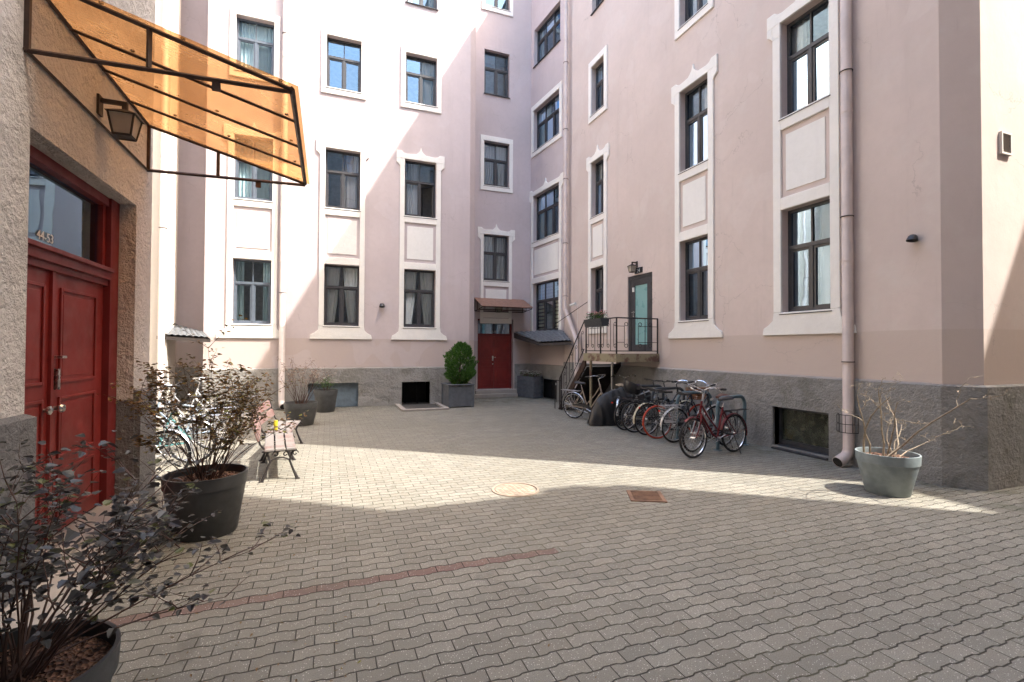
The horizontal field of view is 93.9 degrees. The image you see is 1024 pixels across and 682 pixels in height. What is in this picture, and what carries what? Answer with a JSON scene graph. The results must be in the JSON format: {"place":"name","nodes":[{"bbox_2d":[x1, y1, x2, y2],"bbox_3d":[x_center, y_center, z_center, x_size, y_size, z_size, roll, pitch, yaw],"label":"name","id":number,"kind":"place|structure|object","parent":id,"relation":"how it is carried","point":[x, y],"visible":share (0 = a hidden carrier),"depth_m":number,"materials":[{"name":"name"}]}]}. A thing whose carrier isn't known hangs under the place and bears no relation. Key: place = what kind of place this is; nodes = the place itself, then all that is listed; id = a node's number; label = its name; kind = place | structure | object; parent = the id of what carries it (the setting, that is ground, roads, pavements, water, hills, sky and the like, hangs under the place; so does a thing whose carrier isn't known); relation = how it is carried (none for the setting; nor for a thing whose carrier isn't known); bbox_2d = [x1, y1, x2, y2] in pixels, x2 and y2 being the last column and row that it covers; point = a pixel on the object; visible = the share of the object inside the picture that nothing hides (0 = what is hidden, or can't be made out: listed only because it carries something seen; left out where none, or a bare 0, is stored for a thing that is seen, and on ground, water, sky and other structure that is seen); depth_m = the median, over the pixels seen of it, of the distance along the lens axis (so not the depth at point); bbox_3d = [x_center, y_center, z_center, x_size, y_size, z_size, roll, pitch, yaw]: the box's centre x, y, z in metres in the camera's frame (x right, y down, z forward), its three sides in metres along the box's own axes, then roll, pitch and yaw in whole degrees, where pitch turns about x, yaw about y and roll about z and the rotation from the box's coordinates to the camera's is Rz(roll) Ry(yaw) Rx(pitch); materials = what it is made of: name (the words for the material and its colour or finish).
{"place":"outdoors","nodes":[
{"label":"outdoors","id":0,"kind":"place"},
{"bbox_2d":[0,0,168,632],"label":"apartment building","id":1,"kind":"structure","parent":0,"point":[75,224],"depth_m":4.20,"materials":[{"name":"beige paint"}]},
{"bbox_2d":[24,265,66,543],"bbox_3d":[-3.803,0.544,3.772,0.138,2.280,0.825,1,-1,-21],"label":"door","id":2,"kind":"structure","parent":1,"relation":"in","point":[37,308],"depth_m":3.91,"materials":[{"name":"red paint"}]},
{"bbox_2d":[44,271,102,539],"bbox_3d":[-4.122,0.555,4.515,0.075,2.280,1.040,1,-1,-21],"label":"door","id":3,"kind":"structure","parent":1,"relation":"in","point":[75,316],"depth_m":4.48,"materials":[{"name":"red paint"}]},
{"bbox_2d":[96,93,143,141],"bbox_3d":[-3.667,-2.084,4.471,0.318,0.361,0.236,1,-1,-21],"label":"wall lantern","id":4,"kind":"object","parent":1,"relation":"attached to","point":[125,124],"depth_m":4.42,"materials":[{"name":"metal"}]},
{"bbox_2d":[23,0,308,187],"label":"door canopy","id":5,"kind":"object","parent":1,"relation":"attached to","point":[168,82],"visible":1,"depth_m":4.39,"materials":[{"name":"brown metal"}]},
{"bbox_2d":[175,0,475,411],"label":"apartment building","id":6,"kind":"structure","parent":0,"point":[381,207],"depth_m":14.80,"materials":[{"name":"paint"}]},
{"bbox_2d":[165,324,209,341],"bbox_3d":[-9.493,-0.292,13.279,2.284,0.651,0.807,0,-1,25],"label":"lean to roof","id":7,"kind":"object","parent":6,"relation":"attached to","point":[176,332],"visible":0.79,"depth_m":13.17,"materials":[{"name":"grey metal"}]},
{"bbox_2d":[230,259,271,325],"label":"window","id":8,"kind":"structure","parent":6,"relation":"in","point":[252,278],"depth_m":14.04,"materials":[{"name":"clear glass"}]},
{"bbox_2d":[232,159,272,202],"bbox_3d":[-7.499,-4.953,13.928,1.050,1.870,0.375,1,-1,-21],"label":"window","id":9,"kind":"structure","parent":6,"relation":"in","point":[243,189],"depth_m":13.99,"materials":[{"name":"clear glass"}]},
{"bbox_2d":[237,18,274,75],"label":"window","id":10,"kind":"structure","parent":6,"relation":"in","point":[255,40],"depth_m":14.08,"materials":[{"name":"clear glass"}]},
{"bbox_2d":[278,0,289,409],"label":"drainpipe","id":11,"kind":"object","parent":6,"relation":"attached to","point":[283,213],"visible":0.69,"depth_m":13.87,"materials":[{"name":"metal"}]},
{"bbox_2d":[323,265,359,327],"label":"window","id":12,"kind":"structure","parent":6,"relation":"in","point":[341,283],"depth_m":14.84,"materials":[{"name":"clear glass"}]},
{"bbox_2d":[325,149,360,211],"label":"window","id":13,"kind":"structure","parent":6,"relation":"in","point":[342,170],"depth_m":15.03,"materials":[{"name":"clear glass"}]},
{"bbox_2d":[326,38,361,93],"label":"window","id":14,"kind":"structure","parent":6,"relation":"in","point":[343,57],"depth_m":15.58,"materials":[{"name":"clear glass"}]},
{"bbox_2d":[404,270,435,328],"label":"window","id":15,"kind":"structure","parent":6,"relation":"in","point":[419,286],"depth_m":15.70,"materials":[{"name":"clear glass"}]},
{"bbox_2d":[405,161,436,219],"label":"window","id":16,"kind":"structure","parent":6,"relation":"in","point":[419,177],"depth_m":15.76,"materials":[{"name":"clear glass"}]},
{"bbox_2d":[406,55,436,107],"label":"window","id":17,"kind":"structure","parent":6,"relation":"in","point":[420,73],"depth_m":15.94,"materials":[{"name":"clear glass"}]},
{"bbox_2d":[405,0,438,10],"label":"window","id":18,"kind":"structure","parent":6,"relation":"in","point":[431,4],"depth_m":15.94,"materials":[{"name":"clear glass"}]},
{"bbox_2d":[98,388,1023,681],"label":"pavement","id":19,"kind":"structure","parent":0,"point":[786,566],"depth_m":3.94,"materials":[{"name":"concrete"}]},
{"bbox_2d":[0,618,120,681],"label":"plant pot","id":20,"kind":"object","parent":19,"relation":"on","point":[95,659],"visible":0.62,"depth_m":2.17,"materials":[{"name":"plastic"}]},
{"bbox_2d":[0,417,300,681],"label":"potted shrub","id":21,"kind":"object","parent":20,"relation":"in","point":[114,547],"visible":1,"depth_m":2.09,"materials":[{"name":"purple plant"}]},
{"bbox_2d":[149,0,180,413],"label":"apartment building","id":22,"kind":"structure","parent":19,"relation":"on","point":[172,219],"depth_m":13.03,"materials":[{"name":"white paint"}]},
{"bbox_2d":[156,0,169,413],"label":"drainpipe","id":23,"kind":"object","parent":22,"relation":"attached to","point":[162,237],"visible":0.66,"depth_m":12.78,"materials":[{"name":"metal"}]},
{"bbox_2d":[155,407,193,479],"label":"bicycle","id":24,"kind":"object","parent":19,"relation":"on","point":[185,439],"visible":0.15,"depth_m":6.51,"materials":[{"name":"metal"}]},
{"bbox_2d":[156,400,219,464],"bbox_3d":[-5.425,1.310,7.246,1.732,1.172,0.611,1,1,-21],"label":"bicycle","id":25,"kind":"object","parent":19,"relation":"on","point":[171,444],"visible":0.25,"depth_m":7.38,"materials":[{"name":"metal"}]},
{"bbox_2d":[155,384,237,451],"bbox_3d":[-5.701,1.325,8.241,1.732,1.172,0.611,1,-4,-24],"label":"bicycle","id":26,"kind":"object","parent":19,"relation":"on","point":[188,427],"visible":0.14,"depth_m":8.32,"materials":[{"name":"metal"}]},
{"bbox_2d":[163,382,243,441],"bbox_3d":[-6.112,1.366,9.172,1.732,1.118,0.607,1,2,-15],"label":"bicycle","id":27,"kind":"object","parent":19,"relation":"on","point":[179,411],"visible":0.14,"depth_m":9.20,"materials":[{"name":"metal"}]},
{"bbox_2d":[161,463,247,542],"bbox_3d":[-2.993,1.573,4.677,0.720,0.580,0.720,1,-1,-21],"label":"plant pot","id":28,"kind":"object","parent":19,"relation":"on","point":[223,494],"visible":0.75,"depth_m":4.45,"materials":[{"name":"plastic"}]},
{"bbox_2d":[97,314,306,480],"bbox_3d":[-2.929,0.534,4.522,1.433,1.640,1.634,0,-1,22],"label":"potted shrub","id":29,"kind":"object","parent":28,"relation":"in","point":[251,411],"visible":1,"depth_m":4.57,"materials":[{"name":"brown plant"}]},
{"bbox_2d":[165,377,261,433],"bbox_3d":[-6.324,1.354,10.192,1.767,1.172,0.611,1,-3,-24],"label":"bicycle","id":30,"kind":"object","parent":19,"relation":"on","point":[196,399],"visible":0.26,"depth_m":10.10,"materials":[{"name":"metal"}]},
{"bbox_2d":[251,409,299,482],"bbox_3d":[-3.478,1.471,7.023,0.618,0.872,1.320,1,-1,-27],"label":"park bench","id":31,"kind":"object","parent":19,"relation":"on","point":[279,442],"visible":0.9,"depth_m":6.62,"materials":[{"name":"pink wood"}]},
{"bbox_2d":[253,399,303,460],"bbox_3d":[-4.032,1.490,8.304,0.618,0.872,1.420,1,-1,-17],"label":"park bench","id":32,"kind":"object","parent":19,"relation":"on","point":[270,413],"visible":0.45,"depth_m":8.40,"materials":[{"name":"pink wood"}]},
{"bbox_2d":[273,420,277,429],"bbox_3d":[-3.928,1.395,7.952,0.066,0.163,0.065,1,-1,-21],"label":"drink can","id":33,"kind":"object","parent":32,"relation":"on","point":[275,423],"visible":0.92,"depth_m":7.93,"materials":[{"name":"yellow paint"}]},
{"bbox_2d":[283,400,317,426],"bbox_3d":[-4.944,1.696,11.200,0.740,0.530,0.740,1,-1,-21],"label":"plant pot","id":34,"kind":"object","parent":19,"relation":"on","point":[309,407],"visible":0.91,"depth_m":10.95,"materials":[{"name":"grey plastic"}]},
{"bbox_2d":[276,357,337,403],"bbox_3d":[-4.810,0.908,11.221,1.313,1.173,1.276,-1,-1,39],"label":"potted shrub","id":35,"kind":"object","parent":34,"relation":"on","point":[295,383],"visible":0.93,"depth_m":11.20,"materials":[{"name":"brown plant"}]},
{"bbox_2d":[314,389,337,412],"bbox_3d":[-5.274,1.687,13.537,0.640,0.620,0.640,1,-1,-21],"label":"plant pot","id":36,"kind":"object","parent":19,"relation":"on","point":[325,399],"visible":1,"depth_m":13.30,"materials":[{"name":"grey concrete"}]},
{"bbox_2d":[314,375,336,390],"bbox_3d":[-5.270,1.194,13.503,0.465,0.511,0.720,0,-1,3],"label":"potted shrub","id":37,"kind":"object","parent":36,"relation":"on","point":[326,383],"visible":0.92,"depth_m":13.58,"materials":[{"name":"green plant"}]},
{"bbox_2d":[395,402,448,411],"bbox_3d":[-2.768,1.999,14.592,1.380,0.055,1.580,1,-1,-21],"label":"kerb frame","id":38,"kind":"object","parent":19,"relation":"on","point":[426,407],"visible":1,"depth_m":14.52,"materials":[{"name":"concrete"}]},
{"bbox_2d":[441,382,474,407],"bbox_3d":[-1.705,1.683,14.984,0.860,0.710,0.860,1,-1,-24],"label":"planter box","id":39,"kind":"object","parent":19,"relation":"on","point":[454,395],"visible":0.85,"depth_m":14.67,"materials":[{"name":"grey concrete"}]},
{"bbox_2d":[443,341,478,385],"bbox_3d":[-1.609,0.699,15.040,1.088,1.421,1.036,0,-1,34],"label":"thuja bush","id":40,"kind":"object","parent":39,"relation":"on","point":[454,369],"visible":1,"depth_m":14.82,"materials":[{"name":"green plant"}]},
{"bbox_2d":[492,482,538,496],"bbox_3d":[0.043,1.893,6.107,0.610,0.013,0.610,1,-1,-21],"label":"manhole cover","id":41,"kind":"object","parent":19,"relation":"on","point":[514,489],"visible":1,"depth_m":6.08,"materials":[{"name":"metal"}]},
{"bbox_2d":[474,0,563,400],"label":"stair tower","id":42,"kind":"structure","parent":19,"relation":"on","point":[519,109],"depth_m":18.49,"materials":[{"name":"pink paint"}]},
{"bbox_2d":[478,336,495,388],"bbox_3d":[-0.975,0.811,18.350,0.700,2.030,0.126,1,-1,-21],"label":"door","id":43,"kind":"structure","parent":42,"relation":"in","point":[486,357],"depth_m":18.35,"materials":[{"name":"red paint"}]},
{"bbox_2d":[484,235,509,282],"bbox_3d":[-0.656,-3.156,18.470,1.080,1.810,0.372,1,-1,-21],"label":"window","id":44,"kind":"structure","parent":42,"relation":"in","point":[495,247],"depth_m":18.58,"materials":[{"name":"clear glass"}]},
{"bbox_2d":[484,142,509,188],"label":"window","id":45,"kind":"structure","parent":42,"relation":"in","point":[495,155],"depth_m":18.64,"materials":[{"name":"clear glass"}]},
{"bbox_2d":[484,51,509,98],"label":"window","id":46,"kind":"structure","parent":42,"relation":"in","point":[496,65],"depth_m":19.44,"materials":[{"name":"clear glass"}]},
{"bbox_2d":[484,0,509,11],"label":"window","id":47,"kind":"structure","parent":42,"relation":"in","point":[503,4],"depth_m":19.57,"materials":[{"name":"clear glass"}]},
{"bbox_2d":[495,307,501,311],"bbox_3d":[-0.525,-1.301,18.133,0.283,0.433,0.392,1,-1,-21],"label":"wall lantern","id":48,"kind":"object","parent":42,"relation":"attached to","point":[499,309],"depth_m":18.00,"materials":[{"name":"metal"}]},
{"bbox_2d":[494,336,509,387],"bbox_3d":[-0.400,0.818,18.603,0.645,2.030,0.066,1,-1,-21],"label":"door","id":49,"kind":"structure","parent":42,"relation":"in","point":[501,344],"depth_m":18.58,"materials":[{"name":"red paint"}]},
{"bbox_2d":[474,297,532,312],"bbox_3d":[-0.320,-1.374,17.922,2.010,0.524,0.986,1,-1,-21],"label":"door canopy","id":50,"kind":"object","parent":42,"relation":"attached to","point":[502,303],"visible":0.98,"depth_m":17.88,"materials":[{"name":"brown metal"}]},
{"bbox_2d":[514,330,571,345],"bbox_3d":[1.104,-0.112,17.160,0.729,0.577,3.373,1,-1,-26],"label":"lean to roof","id":51,"kind":"object","parent":42,"relation":"attached to","point":[549,337],"visible":1,"depth_m":16.77,"materials":[{"name":"grey metal"}]},
{"bbox_2d":[532,185,558,243],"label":"window","id":52,"kind":"structure","parent":42,"relation":"in","point":[547,202],"depth_m":18.24,"materials":[{"name":"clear glass"}]},
{"bbox_2d":[534,94,558,151],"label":"window","id":53,"kind":"structure","parent":42,"relation":"in","point":[547,116],"depth_m":18.28,"materials":[{"name":"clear glass"}]},
{"bbox_2d":[533,6,560,68],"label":"window","id":54,"kind":"structure","parent":42,"relation":"in","point":[548,36],"depth_m":18.46,"materials":[{"name":"clear glass"}]},
{"bbox_2d":[536,279,558,330],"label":"window","id":55,"kind":"structure","parent":42,"relation":"in","point":[547,292],"depth_m":18.05,"materials":[{"name":"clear glass"}]},
{"bbox_2d":[544,379,555,398],"bbox_3d":[1.468,1.754,17.543,0.060,0.680,1.100,1,-1,-27],"label":"cellar door","id":56,"kind":"structure","parent":42,"relation":"in","point":[549,384],"depth_m":17.66,"materials":[{"name":"black metal"}]},
{"bbox_2d":[517,376,542,397],"bbox_3d":[0.662,1.692,17.801,0.464,0.765,0.944,1,-1,-39],"label":"planter box","id":57,"kind":"object","parent":19,"relation":"on","point":[530,387],"visible":1,"depth_m":17.53,"materials":[{"name":"grey concrete"}]},
{"bbox_2d":[518,370,540,376],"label":"white flowers","id":58,"kind":"object","parent":57,"relation":"on","point":[529,374],"visible":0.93,"depth_m":17.70,"materials":[{"name":"green plant"}]},
{"bbox_2d":[561,374,604,418],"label":"bicycle","id":59,"kind":"object","parent":19,"relation":"on","point":[583,406],"visible":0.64,"depth_m":12.24,"materials":[{"name":"metal"}]},
{"bbox_2d":[555,317,658,414],"bbox_3d":[2.471,0.740,13.188,1.252,2.576,3.324,1,-1,-21],"label":"entrance stair","id":60,"kind":"object","parent":19,"relation":"on","point":[590,387],"visible":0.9,"depth_m":13.04,"materials":[{"name":"brown metal"}]},
{"bbox_2d":[584,318,608,326],"bbox_3d":[2.148,-0.465,12.211,0.260,0.190,0.840,1,-1,-21],"label":"flower trough","id":61,"kind":"object","parent":60,"relation":"hanging from","point":[597,322],"visible":0.93,"depth_m":12.00,"materials":[{"name":"plastic"}]},
{"bbox_2d":[585,310,606,318],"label":"pink flowers","id":62,"kind":"object","parent":61,"relation":"in","point":[595,316],"visible":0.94,"depth_m":12.13,"materials":[{"name":"green plant"}]},
{"bbox_2d":[587,386,656,425],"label":"covered bicycle","id":63,"kind":"object","parent":19,"relation":"on","point":[602,411],"visible":0.55,"depth_m":11.25,"materials":[{"name":"black fabric"}]},
{"bbox_2d":[611,374,635,423],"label":"bicycle","id":64,"kind":"object","parent":19,"relation":"on","point":[617,403],"visible":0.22,"depth_m":11.49,"materials":[{"name":"metal"}]},
{"bbox_2d":[611,378,671,429],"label":"bicycle","id":65,"kind":"object","parent":19,"relation":"on","point":[629,387],"visible":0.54,"depth_m":10.61,"materials":[{"name":"metal"}]},
{"bbox_2d":[626,490,667,502],"bbox_3d":[1.641,1.898,5.853,0.420,0.012,0.420,0,-1,6],"label":"drain grate","id":66,"kind":"object","parent":19,"relation":"on","point":[644,496],"visible":1,"depth_m":5.83,"materials":[{"name":"metal"}]},
{"bbox_2d":[632,384,664,427],"bbox_3d":[3.175,1.506,11.142,0.990,0.982,0.136,1,-1,-21],"label":"bike rack hoop","id":67,"kind":"object","parent":19,"relation":"on","point":[656,385],"visible":0.23,"depth_m":11.16,"materials":[{"name":"paint"}]},
{"bbox_2d":[620,380,680,432],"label":"bicycle","id":68,"kind":"object","parent":19,"relation":"on","point":[632,412],"visible":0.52,"depth_m":10.40,"materials":[{"name":"metal"}]},
{"bbox_2d":[632,380,695,434],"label":"bicycle","id":69,"kind":"object","parent":19,"relation":"on","point":[650,417],"visible":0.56,"depth_m":10.08,"materials":[{"name":"metal"}]},
{"bbox_2d":[651,387,684,432],"bbox_3d":[3.426,1.497,10.488,0.990,0.982,0.136,1,-1,-21],"label":"bike rack hoop","id":70,"kind":"object","parent":19,"relation":"on","point":[668,388],"visible":0.4,"depth_m":10.42,"materials":[{"name":"paint"}]},
{"bbox_2d":[639,380,713,438],"bbox_3d":[3.392,1.394,9.824,1.767,1.172,0.611,1,-4,-17],"label":"bicycle","id":71,"kind":"object","parent":19,"relation":"on","point":[696,396],"visible":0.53,"depth_m":9.74,"materials":[{"name":"orange metal"}]},
{"bbox_2d":[658,380,726,442],"bbox_3d":[3.602,1.388,9.448,1.767,1.172,0.611,1,2,-24],"label":"bicycle","id":72,"kind":"object","parent":19,"relation":"on","point":[672,409],"visible":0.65,"depth_m":9.28,"materials":[{"name":"metal"}]},
{"bbox_2d":[674,391,711,439],"bbox_3d":[3.713,1.496,9.741,0.990,0.962,0.136,1,-1,-21],"label":"bike rack hoop","id":73,"kind":"object","parent":19,"relation":"on","point":[677,402],"visible":0.48,"depth_m":9.65,"materials":[{"name":"blue paint"}]},
{"bbox_2d":[682,384,735,451],"bbox_3d":[3.619,1.376,8.695,1.704,1.172,0.611,1,2,-36],"label":"bicycle","id":74,"kind":"object","parent":19,"relation":"on","point":[712,427],"visible":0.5,"depth_m":8.56,"materials":[{"name":"metal"}]},
{"bbox_2d":[679,386,747,457],"bbox_3d":[3.480,1.367,8.228,1.727,1.172,0.611,1,-3,-29],"label":"bicycle","id":75,"kind":"object","parent":19,"relation":"on","point":[717,431],"visible":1,"depth_m":8.24,"materials":[{"name":"metal"}]},
{"bbox_2d":[714,394,748,450],"bbox_3d":[4.058,1.484,8.845,1.010,0.961,0.140,1,-1,-34],"label":"bike rack hoop","id":76,"kind":"object","parent":19,"relation":"on","point":[742,397],"visible":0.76,"depth_m":8.59,"materials":[{"name":"blue paint"}]},
{"bbox_2d":[855,447,921,497],"bbox_3d":[4.763,1.667,6.071,0.670,0.510,0.670,1,-1,-21],"label":"plant pot","id":77,"kind":"object","parent":19,"relation":"on","point":[893,476],"visible":0.91,"depth_m":5.86,"materials":[{"name":"grey concrete"}]},
{"bbox_2d":[838,371,1010,456],"bbox_3d":[4.959,0.923,6.064,1.514,1.122,1.382,0,-1,17],"label":"bare shrub","id":78,"kind":"object","parent":77,"relation":"in","point":[894,450],"visible":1,"depth_m":5.97,"materials":[{"name":"brown plant"}]},
{"bbox_2d":[505,0,1023,491],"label":"apartment building","id":79,"kind":"structure","parent":0,"point":[705,164],"depth_m":8.34,"materials":[{"name":"paint"}]},
{"bbox_2d":[563,0,578,387],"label":"drainpipe","id":80,"kind":"object","parent":79,"relation":"attached to","point":[565,203],"visible":0.97,"depth_m":16.26,"materials":[{"name":"metal"}]},
{"bbox_2d":[569,302,577,318],"bbox_3d":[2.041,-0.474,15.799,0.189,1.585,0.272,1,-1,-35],"label":"security camera","id":81,"kind":"object","parent":79,"relation":"attached to","point":[572,304],"visible":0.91,"depth_m":15.78,"materials":[{"name":"white plastic"}]},
{"bbox_2d":[589,267,602,328],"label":"window","id":82,"kind":"structure","parent":79,"relation":"in","point":[598,272],"depth_m":15.00,"materials":[{"name":"black glass"}]},
{"bbox_2d":[590,0,603,15],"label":"window","id":83,"kind":"structure","parent":79,"relation":"in","point":[598,2],"depth_m":15.03,"materials":[{"name":"grey glass"}]},
{"bbox_2d":[591,159,603,218],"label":"window","id":84,"kind":"structure","parent":79,"relation":"in","point":[599,166],"depth_m":14.99,"materials":[{"name":"black glass"}]},
{"bbox_2d":[592,61,603,115],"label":"window","id":85,"kind":"structure","parent":79,"relation":"in","point":[600,69],"depth_m":15.01,"materials":[{"name":"black glass"}]},
{"bbox_2d":[627,261,637,272],"bbox_3d":[3.225,-1.979,12.755,0.250,0.307,0.201,1,-1,-21],"label":"wall lantern","id":86,"kind":"object","parent":79,"relation":"attached to","point":[632,267],"depth_m":12.70,"materials":[{"name":"metal"}]},
{"bbox_2d":[635,267,642,273],"bbox_3d":[3.363,-1.876,12.720,0.016,0.150,0.340,1,-1,-21],"label":"house number sign","id":87,"kind":"object","parent":79,"relation":"attached to","point":[639,270],"visible":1,"depth_m":12.67,"materials":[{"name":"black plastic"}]},
{"bbox_2d":[631,275,651,350],"bbox_3d":[3.412,-0.712,12.674,0.113,1.950,0.909,1,-1,-21],"label":"door","id":88,"kind":"structure","parent":79,"relation":"in","point":[641,300],"depth_m":12.69,"materials":[{"name":"teal glass"}]},
{"bbox_2d":[678,79,707,174],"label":"window","id":89,"kind":"structure","parent":79,"relation":"in","point":[696,127],"depth_m":11.10,"materials":[{"name":"black glass"}]},
{"bbox_2d":[678,0,707,29],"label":"window","id":90,"kind":"structure","parent":79,"relation":"in","point":[691,6],"depth_m":11.29,"materials":[{"name":"grey glass"}]},
{"bbox_2d":[678,236,708,322],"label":"window","id":91,"kind":"structure","parent":79,"relation":"in","point":[696,251],"depth_m":11.06,"materials":[{"name":"black glass"}]},
{"bbox_2d":[771,407,828,460],"bbox_3d":[5.059,1.575,8.329,0.270,0.770,1.060,1,-1,-21],"label":"cellar window","id":92,"kind":"structure","parent":79,"relation":"in","point":[804,430],"depth_m":8.39,"materials":[{"name":"black glass"}]},
{"bbox_2d":[778,0,830,121],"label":"window","id":93,"kind":"structure","parent":79,"relation":"in","point":[808,34],"depth_m":8.56,"materials":[{"name":"clear glass"}]},
{"bbox_2d":[779,199,831,314],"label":"window","id":94,"kind":"structure","parent":79,"relation":"in","point":[808,226],"depth_m":8.59,"materials":[{"name":"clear glass"}]},
{"bbox_2d":[832,0,858,466],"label":"drainpipe","id":95,"kind":"object","parent":79,"relation":"attached to","point":[843,457],"visible":1,"depth_m":7.46,"materials":[{"name":"metal"}]},
{"bbox_2d":[906,234,917,241],"bbox_3d":[5.601,-1.440,6.696,0.150,0.103,0.135,1,-1,-21],"label":"wall spotlight","id":96,"kind":"object","parent":79,"relation":"attached to","point":[912,238],"depth_m":6.68,"materials":[{"name":"black plastic"}]},
{"bbox_2d":[999,131,1011,156],"bbox_3d":[6.641,-2.654,6.437,0.240,0.300,0.035,1,-1,-21],"label":"wall lamp","id":97,"kind":"object","parent":79,"relation":"attached to","point":[1005,143],"visible":1,"depth_m":6.43,"materials":[{"name":"plastic"}]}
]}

